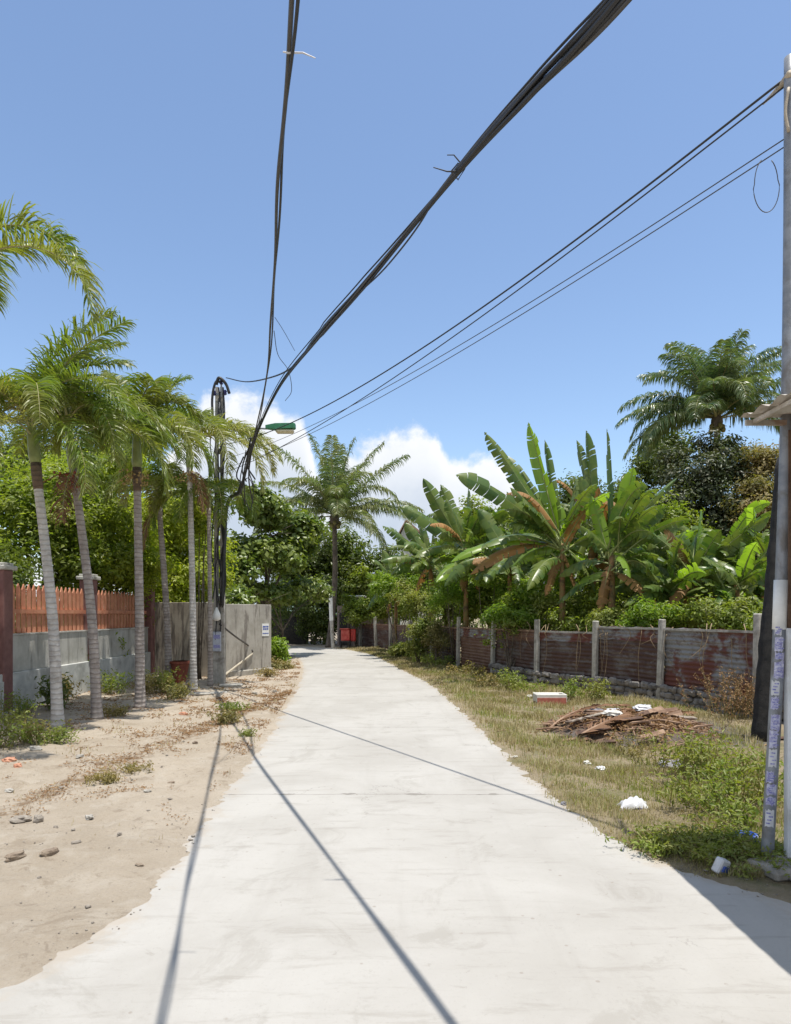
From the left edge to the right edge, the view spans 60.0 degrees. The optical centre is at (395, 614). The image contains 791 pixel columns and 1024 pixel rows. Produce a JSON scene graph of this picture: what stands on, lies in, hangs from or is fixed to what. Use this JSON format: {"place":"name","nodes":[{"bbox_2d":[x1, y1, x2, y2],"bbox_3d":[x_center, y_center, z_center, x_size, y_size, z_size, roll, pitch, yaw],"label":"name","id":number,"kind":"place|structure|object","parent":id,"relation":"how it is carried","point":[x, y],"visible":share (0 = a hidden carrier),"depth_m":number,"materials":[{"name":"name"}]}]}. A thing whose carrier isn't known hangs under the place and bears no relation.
{"place":"outdoors","nodes":[
{"label":"outdoors","id":0,"kind":"place"},
{"bbox_2d":[10,654,297,837],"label":"dry grass","id":1,"kind":"structure","parent":0,"point":[163,741],"depth_m":12.96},
{"bbox_2d":[0,646,790,1023],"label":"road","id":2,"kind":"structure","parent":0,"point":[376,840],"depth_m":5.07,"materials":[{"name":"concrete"}]},
{"bbox_2d":[0,616,790,988],"bbox_3d":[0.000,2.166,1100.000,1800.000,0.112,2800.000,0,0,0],"label":"ground","id":3,"kind":"structure","parent":0,"point":[96,868],"depth_m":7.90,"materials":[{"name":"sand"}]},
{"bbox_2d":[0,687,40,720],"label":"weed clump","id":4,"kind":"object","parent":3,"relation":"on","point":[25,705],"visible":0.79,"depth_m":14.07,"materials":[{"name":"green plant"}]},
{"bbox_2d":[0,703,47,749],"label":"weed clump","id":5,"kind":"object","parent":3,"relation":"on","point":[17,730],"visible":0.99,"depth_m":11.25,"materials":[{"name":"green plant"}]},
{"bbox_2d":[0,538,88,660],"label":"shrub","id":6,"kind":"object","parent":3,"relation":"on","point":[22,580],"visible":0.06,"depth_m":17.95,"materials":[{"name":"green plant"}]},
{"bbox_2d":[21,719,84,744],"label":"weed clump","id":7,"kind":"object","parent":3,"relation":"on","point":[60,736],"visible":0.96,"depth_m":11.54,"materials":[{"name":"green plant"}]},
{"bbox_2d":[0,192,106,325],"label":"palm tree","id":8,"kind":"object","parent":3,"relation":"on","point":[76,263],"visible":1,"depth_m":9.91,"materials":[{"name":"green plant"}]},
{"bbox_2d":[34,672,73,710],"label":"weed clump","id":9,"kind":"object","parent":3,"relation":"on","point":[46,694],"visible":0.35,"depth_m":15.42,"materials":[{"name":"green plant"}]},
{"bbox_2d":[0,446,152,595],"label":"shade tree","id":10,"kind":"object","parent":3,"relation":"on","point":[17,506],"visible":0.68,"depth_m":20.81,"materials":[{"name":"green plant"}]},
{"bbox_2d":[0,562,156,714],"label":"picket wall","id":11,"kind":"structure","parent":3,"relation":"on","point":[24,657],"depth_m":17.92,"materials":[{"name":"concrete"}]},
{"bbox_2d":[0,423,166,583],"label":"leafy tree","id":12,"kind":"object","parent":3,"relation":"on","point":[7,446],"visible":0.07,"depth_m":29.03,"materials":[{"name":"green plant"}]},
{"bbox_2d":[0,306,170,728],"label":"palm tree","id":13,"kind":"object","parent":3,"relation":"on","point":[52,378],"visible":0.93,"depth_m":12.88,"materials":[{"name":"green plant"}]},
{"bbox_2d":[0,378,183,719],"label":"palm tree","id":14,"kind":"object","parent":3,"relation":"on","point":[94,418],"visible":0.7,"depth_m":14.01,"materials":[{"name":"green plant"}]},
{"bbox_2d":[82,767,123,785],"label":"weed clump","id":15,"kind":"object","parent":3,"relation":"on","point":[107,779],"visible":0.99,"depth_m":8.85,"materials":[{"name":"beige plant"}]},
{"bbox_2d":[87,668,133,694],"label":"weed clump","id":16,"kind":"object","parent":3,"relation":"on","point":[108,686],"visible":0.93,"depth_m":18.65,"materials":[{"name":"green plant"}]},
{"bbox_2d":[50,444,185,616],"bbox_3d":[-9.836,-1.914,23.326,4.550,8.272,5.128,0,0,-35],"label":"leafy tree","id":17,"kind":"object","parent":3,"relation":"on","point":[151,566],"visible":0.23,"depth_m":22.72,"materials":[{"name":"green plant"}]},
{"bbox_2d":[48,370,217,708],"bbox_3d":[-6.172,-1.839,15.909,3.867,8.082,3.507,0,0,43],"label":"palm tree","id":18,"kind":"object","parent":3,"relation":"on","point":[157,394],"visible":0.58,"depth_m":15.81,"materials":[{"name":"green plant"}]},
{"bbox_2d":[0,660,300,824],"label":"leaf litter","id":19,"kind":"object","parent":3,"relation":"on","point":[222,698],"visible":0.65,"depth_m":13.48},
{"bbox_2d":[87,454,213,676],"bbox_3d":[-7.552,-1.336,21.605,3.704,7.075,4.026,0,0,0],"label":"palm tree","id":20,"kind":"object","parent":3,"relation":"on","point":[146,470],"visible":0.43,"depth_m":21.18,"materials":[{"name":"green plant"}]},
{"bbox_2d":[119,559,206,601],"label":"shrub","id":21,"kind":"object","parent":3,"relation":"on","point":[172,593],"visible":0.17,"depth_m":25.37,"materials":[{"name":"green plant"}]},
{"bbox_2d":[112,487,250,603],"bbox_3d":[-8.660,-1.562,26.713,5.677,7.536,4.888,0,0,0],"label":"leafy tree","id":22,"kind":"object","parent":3,"relation":"on","point":[180,540],"visible":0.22,"depth_m":26.02,"materials":[{"name":"green plant"}]},
{"bbox_2d":[124,471,261,685],"bbox_3d":[-5.847,-1.072,20.748,3.806,6.545,3.493,0,0,0],"label":"palm tree","id":23,"kind":"object","parent":3,"relation":"on","point":[226,485],"visible":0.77,"depth_m":20.29,"materials":[{"name":"green plant"}]},
{"bbox_2d":[166,475,219,679],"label":"palm tree","id":24,"kind":"object","parent":3,"relation":"on","point":[200,522],"visible":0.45,"depth_m":22.74,"materials":[{"name":"green plant"}]},
{"bbox_2d":[114,403,283,690],"bbox_3d":[-5.853,-2.064,19.466,5.103,8.482,4.177,0,0,20],"label":"palm tree","id":25,"kind":"object","parent":3,"relation":"on","point":[219,431],"visible":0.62,"depth_m":19.39,"materials":[{"name":"green plant"}]},
{"bbox_2d":[154,602,272,676],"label":"boundary wall","id":26,"kind":"structure","parent":3,"relation":"on","point":[244,622],"depth_m":24.13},
{"bbox_2d":[210,376,230,683],"bbox_3d":[-5.471,-2.554,21.460,0.651,9.709,0.520,0,0,0],"label":"utility pole","id":27,"kind":"object","parent":3,"relation":"on","point":[219,654],"visible":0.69,"depth_m":21.48,"materials":[{"name":"concrete"}]},
{"bbox_2d":[220,419,261,605],"bbox_3d":[-4.164,-2.414,18.703,0.583,4.286,6.010,0,0,-20],"label":"cable tail","id":28,"kind":"object","parent":27,"relation":"attached to","point":[248,454],"visible":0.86,"depth_m":18.77},
{"bbox_2d":[224,81,779,444],"bbox_3d":[-0.995,-4.834,13.740,0.022,0.950,17.812,0,0,-30],"label":"span cable","id":29,"kind":"object","parent":27,"relation":"attached to","point":[684,157],"visible":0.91,"depth_m":8.12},
{"bbox_2d":[222,86,783,473],"bbox_3d":[-0.985,-4.401,13.740,0.016,0.592,17.820,0,0,-30],"label":"span cable","id":30,"kind":"object","parent":27,"relation":"attached to","point":[748,114],"visible":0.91,"depth_m":8.14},
{"bbox_2d":[223,147,783,468],"bbox_3d":[-1.007,-4.247,13.750,0.011,0.608,17.781,0,0,-30],"label":"span cable","id":31,"kind":"object","parent":27,"relation":"attached to","point":[561,289],"visible":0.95,"depth_m":8.20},
{"bbox_2d":[225,139,783,458],"bbox_3d":[-1.007,-4.452,13.750,0.011,0.798,17.781,0,0,-30],"label":"span cable","id":32,"kind":"object","parent":27,"relation":"attached to","point":[566,279],"visible":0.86,"depth_m":8.13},
{"bbox_2d":[219,480,331,604],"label":"almond tree","id":33,"kind":"object","parent":3,"relation":"on","point":[293,545],"visible":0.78,"depth_m":32.55,"materials":[{"name":"green plant"}]},
{"bbox_2d":[225,574,335,656],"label":"almond tree","id":34,"kind":"object","parent":3,"relation":"on","point":[316,589],"visible":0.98,"depth_m":33.84,"materials":[{"name":"green plant"}]},
{"bbox_2d":[271,635,291,662],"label":"shrub","id":35,"kind":"object","parent":3,"relation":"on","point":[278,648],"visible":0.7,"depth_m":29.67,"materials":[{"name":"green plant"}]},
{"bbox_2d":[271,612,307,643],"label":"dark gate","id":36,"kind":"structure","parent":3,"relation":"on","point":[289,633],"depth_m":49.98,"materials":[{"name":"metal"}]},
{"bbox_2d":[271,597,311,640],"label":"shrub","id":37,"kind":"object","parent":3,"relation":"on","point":[283,610],"visible":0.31,"depth_m":46.81,"materials":[{"name":"green plant"}]},
{"bbox_2d":[289,599,338,644],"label":"hedge","id":38,"kind":"object","parent":3,"relation":"on","point":[316,623],"visible":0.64,"depth_m":48.94,"materials":[{"name":"green plant"}]},
{"bbox_2d":[258,517,401,641],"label":"shade tree","id":39,"kind":"object","parent":3,"relation":"on","point":[321,565],"visible":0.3,"depth_m":51.41,"materials":[{"name":"green plant"}]},
{"bbox_2d":[252,433,424,646],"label":"coconut palm","id":40,"kind":"object","parent":3,"relation":"on","point":[337,493],"visible":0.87,"depth_m":44.63,"materials":[{"name":"green plant"}]},
{"bbox_2d":[326,560,393,618],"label":"leafy tree","id":41,"kind":"object","parent":3,"relation":"on","point":[359,578],"visible":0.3,"depth_m":50.26,"materials":[{"name":"green plant"}]},
{"bbox_2d":[337,595,388,645],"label":"gate","id":42,"kind":"structure","parent":3,"relation":"on","point":[341,618],"depth_m":47.20,"materials":[{"name":"metal"}]},
{"bbox_2d":[340,585,420,625],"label":"shrub","id":43,"kind":"object","parent":3,"relation":"on","point":[378,611],"visible":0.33,"depth_m":44.80,"materials":[{"name":"green plant"}]},
{"bbox_2d":[0,672,777,959],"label":"gravel","id":44,"kind":"structure","parent":3,"relation":"on","point":[88,905],"depth_m":6.80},
{"bbox_2d":[367,550,413,644],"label":"banana plant","id":45,"kind":"object","parent":3,"relation":"on","point":[384,554],"visible":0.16,"depth_m":39.95,"materials":[{"name":"green plant"}]},
{"bbox_2d":[367,570,426,643],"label":"shrub","id":46,"kind":"object","parent":3,"relation":"on","point":[385,580],"visible":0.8,"depth_m":35.97,"materials":[{"name":"green plant"}]},
{"bbox_2d":[384,575,443,637],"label":"shrub","id":47,"kind":"object","parent":3,"relation":"on","point":[417,602],"visible":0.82,"depth_m":31.61,"materials":[{"name":"green plant"}]},
{"bbox_2d":[397,612,442,662],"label":"shrub","id":48,"kind":"object","parent":3,"relation":"on","point":[416,646],"visible":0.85,"depth_m":29.63,"materials":[{"name":"green plant"}]},
{"bbox_2d":[381,511,475,625],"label":"banana plant","id":49,"kind":"object","parent":3,"relation":"on","point":[415,544],"visible":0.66,"depth_m":33.68,"materials":[{"name":"green plant"}]},
{"bbox_2d":[382,557,474,626],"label":"shrub","id":50,"kind":"object","parent":3,"relation":"on","point":[435,572],"visible":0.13,"depth_m":37.31,"materials":[{"name":"green plant"}]},
{"bbox_2d":[420,611,452,662],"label":"shrub","id":51,"kind":"object","parent":3,"relation":"on","point":[435,633],"visible":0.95,"depth_m":29.14,"materials":[{"name":"green plant"}]},
{"bbox_2d":[420,575,487,665],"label":"shrub","id":52,"kind":"object","parent":3,"relation":"on","point":[456,594],"visible":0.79,"depth_m":28.13,"materials":[{"name":"green plant"}]},
{"bbox_2d":[398,494,513,626],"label":"leafy tree","id":53,"kind":"object","parent":3,"relation":"on","point":[473,506],"visible":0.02,"depth_m":47.51,"materials":[{"name":"green plant"}]},
{"bbox_2d":[401,478,531,626],"bbox_3d":[2.740,-1.725,28.012,4.679,7.890,4.666,0,0,-37],"label":"banana plant","id":54,"kind":"object","parent":3,"relation":"on","point":[470,532],"visible":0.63,"depth_m":27.80,"materials":[{"name":"green plant"}]},
{"bbox_2d":[456,553,515,628],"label":"shrub","id":55,"kind":"object","parent":3,"relation":"on","point":[501,589],"visible":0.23,"depth_m":25.85,"materials":[{"name":"green plant"}]},
{"bbox_2d":[442,571,530,628],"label":"shrub","id":56,"kind":"object","parent":3,"relation":"on","point":[485,593],"visible":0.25,"depth_m":28.22,"materials":[{"name":"green plant"}]},
{"bbox_2d":[441,510,572,594],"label":"banana plant","id":57,"kind":"object","parent":3,"relation":"on","point":[489,525],"visible":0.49,"depth_m":25.40,"materials":[{"name":"green plant"}]},
{"bbox_2d":[474,590,552,648],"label":"shrub","id":58,"kind":"object","parent":3,"relation":"on","point":[505,597],"visible":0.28,"depth_m":23.45,"materials":[{"name":"green plant"}]},
{"bbox_2d":[475,599,553,672],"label":"shrub","id":59,"kind":"object","parent":3,"relation":"on","point":[495,615],"visible":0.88,"depth_m":22.65,"materials":[{"name":"green plant"}]},
{"bbox_2d":[506,569,559,618],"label":"shrub","id":60,"kind":"object","parent":3,"relation":"on","point":[524,587],"visible":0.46,"depth_m":23.26,"materials":[{"name":"green plant"}]},
{"bbox_2d":[451,422,640,629],"bbox_3d":[4.808,-2.086,21.687,5.846,8.611,3.999,0,0,-42],"label":"banana plant","id":61,"kind":"object","parent":3,"relation":"on","point":[531,510],"visible":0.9,"depth_m":21.85,"materials":[{"name":"green plant"}]},
{"bbox_2d":[533,692,566,704],"bbox_3d":[3.767,2.055,16.743,0.740,0.260,0.484,0,0,0],"label":"foam box","id":62,"kind":"object","parent":3,"relation":"on","point":[558,697],"visible":0.96,"depth_m":16.51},
{"bbox_2d":[501,583,605,635],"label":"shrub","id":63,"kind":"object","parent":3,"relation":"on","point":[552,599],"visible":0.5,"depth_m":22.45,"materials":[{"name":"green plant"}]},
{"bbox_2d":[337,645,784,877],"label":"dry grass","id":64,"kind":"structure","parent":3,"relation":"on","point":[522,726],"depth_m":11.00,"materials":[{"name":"plant"}]},
{"bbox_2d":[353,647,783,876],"bbox_3d":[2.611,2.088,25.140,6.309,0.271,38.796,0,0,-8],"label":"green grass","id":65,"kind":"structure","parent":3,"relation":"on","point":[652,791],"depth_m":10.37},
{"bbox_2d":[499,548,637,630],"bbox_3d":[7.237,-0.450,27.053,6.225,5.370,4.633,0,0,0],"label":"shrub","id":66,"kind":"object","parent":3,"relation":"on","point":[580,577],"visible":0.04,"depth_m":26.03,"materials":[{"name":"green plant"}]},
{"bbox_2d":[359,613,783,714],"bbox_3d":[2.978,1.141,28.044,1.374,2.324,39.007,0,0,-16],"label":"sheet fence","id":67,"kind":"object","parent":3,"relation":"on","point":[681,646],"visible":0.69,"depth_m":18.54,"materials":[{"name":"metal"}]},
{"bbox_2d":[461,620,751,689],"bbox_3d":[4.999,1.064,20.862,0.995,1.724,13.852,0,0,-23],"label":"dry vine","id":68,"kind":"object","parent":67,"relation":"hanging from","point":[639,644],"visible":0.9,"depth_m":18.07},
{"bbox_2d":[537,582,634,631],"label":"shrub","id":69,"kind":"object","parent":3,"relation":"on","point":[589,603],"visible":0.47,"depth_m":21.41,"materials":[{"name":"green plant"}]},
{"bbox_2d":[562,708,635,741],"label":"dead frond","id":70,"kind":"object","parent":3,"relation":"on","point":[604,722],"visible":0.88,"depth_m":11.94,"materials":[{"name":"brown plant"}]},
{"bbox_2d":[543,431,661,586],"bbox_3d":[7.060,-2.127,23.750,4.626,8.694,4.644,0,0,44],"label":"banana plant","id":71,"kind":"object","parent":3,"relation":"on","point":[590,477],"visible":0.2,"depth_m":23.62,"materials":[{"name":"green plant"}]},
{"bbox_2d":[496,706,721,750],"bbox_3d":[4.493,1.990,12.438,4.513,0.588,2.995,0,0,-29],"label":"brushwood","id":72,"kind":"object","parent":3,"relation":"on","point":[660,709],"visible":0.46,"depth_m":12.13,"materials":[{"name":"brown wood"}]},
{"bbox_2d":[582,602,637,626],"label":"vine","id":73,"kind":"object","parent":3,"relation":"on","point":[603,616],"visible":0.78,"depth_m":19.35,"materials":[{"name":"green plant"}]},
{"bbox_2d":[557,432,690,610],"bbox_3d":[7.255,-1.790,20.750,4.007,8.019,3.482,0,0,-29],"label":"banana plant","id":74,"kind":"object","parent":3,"relation":"on","point":[634,528],"visible":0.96,"depth_m":20.23,"materials":[{"name":"green plant"}]},
{"bbox_2d":[488,663,783,723],"bbox_3d":[6.466,2.008,16.952,1.128,0.624,16.185,0,0,-21],"label":"stone footing","id":75,"kind":"object","parent":3,"relation":"on","point":[623,687],"visible":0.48,"depth_m":17.83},
{"bbox_2d":[551,720,720,749],"bbox_3d":[4.350,2.089,12.600,3.400,0.282,3.400,0,0,0],"label":"rubbish mound","id":76,"kind":"object","parent":3,"relation":"on","point":[600,736],"visible":0.14,"depth_m":11.74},
{"bbox_2d":[558,489,716,594],"bbox_3d":[11.559,-1.823,32.846,8.078,8.115,7.498,0,0,0],"label":"shrub","id":77,"kind":"object","parent":3,"relation":"on","point":[671,511],"visible":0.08,"depth_m":31.75,"materials":[{"name":"green plant"}]},
{"bbox_2d":[530,709,766,751],"bbox_3d":[4.416,1.987,12.708,4.299,0.476,4.294,0,0,21],"label":"leaf rubbish","id":78,"kind":"object","parent":3,"relation":"on","point":[658,722],"visible":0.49,"depth_m":12.01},
{"bbox_2d":[610,595,687,627],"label":"shrub","id":79,"kind":"object","parent":3,"relation":"on","point":[641,609],"visible":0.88,"depth_m":18.55,"materials":[{"name":"green plant"}]},
{"bbox_2d":[599,428,702,528],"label":"leafy tree","id":80,"kind":"object","parent":3,"relation":"on","point":[641,467],"visible":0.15,"depth_m":44.95,"materials":[{"name":"green plant"}]},
{"bbox_2d":[605,523,702,601],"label":"banana plant","id":81,"kind":"object","parent":3,"relation":"on","point":[621,586],"visible":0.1,"depth_m":22.55,"materials":[{"name":"green plant"}]},
{"bbox_2d":[543,710,783,750],"bbox_3d":[4.444,1.985,12.588,4.165,0.491,4.141,0,0,-27],"label":"brushwood","id":82,"kind":"object","parent":3,"relation":"on","point":[637,717],"visible":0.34,"depth_m":11.97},
{"bbox_2d":[605,822,735,861],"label":"weed clump","id":83,"kind":"object","parent":3,"relation":"on","point":[664,847],"visible":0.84,"depth_m":6.30,"materials":[{"name":"green plant"}]},
{"bbox_2d":[624,537,733,628],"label":"banana plant","id":84,"kind":"object","parent":3,"relation":"on","point":[651,590],"visible":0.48,"depth_m":19.25,"materials":[{"name":"green plant"}]},
{"bbox_2d":[645,725,721,783],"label":"weed clump","id":85,"kind":"object","parent":3,"relation":"on","point":[687,758],"visible":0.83,"depth_m":8.76,"materials":[{"name":"green plant"}]},
{"bbox_2d":[635,764,746,815],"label":"weed clump","id":86,"kind":"object","parent":3,"relation":"on","point":[715,786],"visible":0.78,"depth_m":7.63,"materials":[{"name":"green plant"}]},
{"bbox_2d":[614,328,781,461],"bbox_3d":[17.410,-6.790,38.049,10.685,17.987,9.321,0,0,0],"label":"coconut palm","id":87,"kind":"object","parent":3,"relation":"on","point":[726,381],"visible":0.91,"depth_m":36.94,"materials":[{"name":"green plant"}]},
{"bbox_2d":[637,813,760,863],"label":"weed clump","id":88,"kind":"object","parent":3,"relation":"on","point":[707,828],"visible":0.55,"depth_m":6.37,"materials":[{"name":"green plant"}]},
{"bbox_2d":[634,510,769,628],"bbox_3d":[9.111,-0.514,20.539,3.770,5.468,3.838,0,0,20],"label":"banana plant","id":89,"kind":"object","parent":3,"relation":"on","point":[660,545],"visible":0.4,"depth_m":20.23,"materials":[{"name":"green plant"}]},
{"bbox_2d":[638,425,773,536],"bbox_3d":[15.425,-3.669,33.980,7.164,11.755,5.685,0,0,0],"label":"shade tree","id":90,"kind":"object","parent":3,"relation":"on","point":[710,482],"visible":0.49,"depth_m":33.41,"materials":[{"name":"green plant"}]},
{"bbox_2d":[661,727,765,784],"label":"weed clump","id":91,"kind":"object","parent":3,"relation":"on","point":[719,744],"visible":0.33,"depth_m":8.81,"materials":[{"name":"green plant"}]},
{"bbox_2d":[670,587,762,630],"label":"shrub","id":92,"kind":"object","parent":3,"relation":"on","point":[703,615],"visible":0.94,"depth_m":18.02,"materials":[{"name":"green plant"}]},
{"bbox_2d":[677,500,770,538],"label":"banana plant","id":93,"kind":"object","parent":3,"relation":"on","point":[742,523],"visible":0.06,"depth_m":25.27,"materials":[{"name":"green plant"}]},
{"bbox_2d":[688,542,766,611],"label":"banana plant","id":94,"kind":"object","parent":3,"relation":"on","point":[749,570],"visible":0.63,"depth_m":18.80,"materials":[{"name":"green plant"}]},
{"bbox_2d":[676,664,783,722],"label":"dry bush","id":95,"kind":"object","parent":3,"relation":"on","point":[745,708],"visible":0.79,"depth_m":14.10,"materials":[{"name":"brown plant"}]},
{"bbox_2d":[678,782,783,831],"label":"weed clump","id":96,"kind":"object","parent":3,"relation":"on","point":[737,806],"visible":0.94,"depth_m":6.97,"materials":[{"name":"green plant"}]},
{"bbox_2d":[675,829,790,879],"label":"weed clump","id":97,"kind":"object","parent":3,"relation":"on","point":[710,855],"visible":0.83,"depth_m":5.91,"materials":[{"name":"green plant"}]},
{"bbox_2d":[683,822,786,860],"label":"weed clump","id":98,"kind":"object","parent":3,"relation":"on","point":[779,851],"visible":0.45,"depth_m":6.07,"materials":[{"name":"green plant"}]},
{"bbox_2d":[717,507,768,597],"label":"banana plant","id":99,"kind":"object","parent":3,"relation":"on","point":[756,537],"visible":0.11,"depth_m":20.47,"materials":[{"name":"green plant"}]},
{"bbox_2d":[702,744,783,815],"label":"weed clump","id":100,"kind":"object","parent":3,"relation":"on","point":[760,788],"visible":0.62,"depth_m":7.77,"materials":[{"name":"green plant"}]},
{"bbox_2d":[711,439,778,533],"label":"leafy tree","id":101,"kind":"object","parent":3,"relation":"on","point":[761,482],"visible":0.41,"depth_m":32.41,"materials":[{"name":"green plant"}]},
{"bbox_2d":[751,457,778,741],"bbox_3d":[6.525,-0.233,11.899,0.684,4.988,0.294,0,0,0],"label":"charred post","id":102,"kind":"object","parent":3,"relation":"on","point":[759,727],"visible":0.56,"depth_m":11.82,"materials":[{"name":"brown wood"}]},
{"bbox_2d":[740,392,790,857],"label":"white shed","id":103,"kind":"structure","parent":3,"relation":"on","point":[779,406],"depth_m":5.94,"materials":[{"name":"metal"}]},
{"bbox_2d":[747,855,790,881],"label":"stone slab","id":104,"kind":"object","parent":3,"relation":"on","point":[775,875],"depth_m":5.68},
{"bbox_2d":[761,53,790,856],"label":"pipe pole","id":105,"kind":"object","parent":3,"relation":"on","point":[780,600],"visible":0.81,"depth_m":5.96,"materials":[{"name":"white paint"}]},
{"bbox_2d":[0,0,790,603],"label":"sky","id":106,"kind":"structure","parent":0,"point":[151,128],"materials":[{"name":"blue"}]},
{"bbox_2d":[226,0,631,487],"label":"cable bundle","id":107,"kind":"object","parent":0,"point":[601,17],"visible":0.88,"depth_m":4.29,"materials":[{"name":"rubber"}]},
{"bbox_2d":[241,0,314,485],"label":"twin cable","id":108,"kind":"object","parent":107,"relation":"attached to","point":[290,52],"visible":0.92,"depth_m":4.90,"materials":[{"name":"rubber"}]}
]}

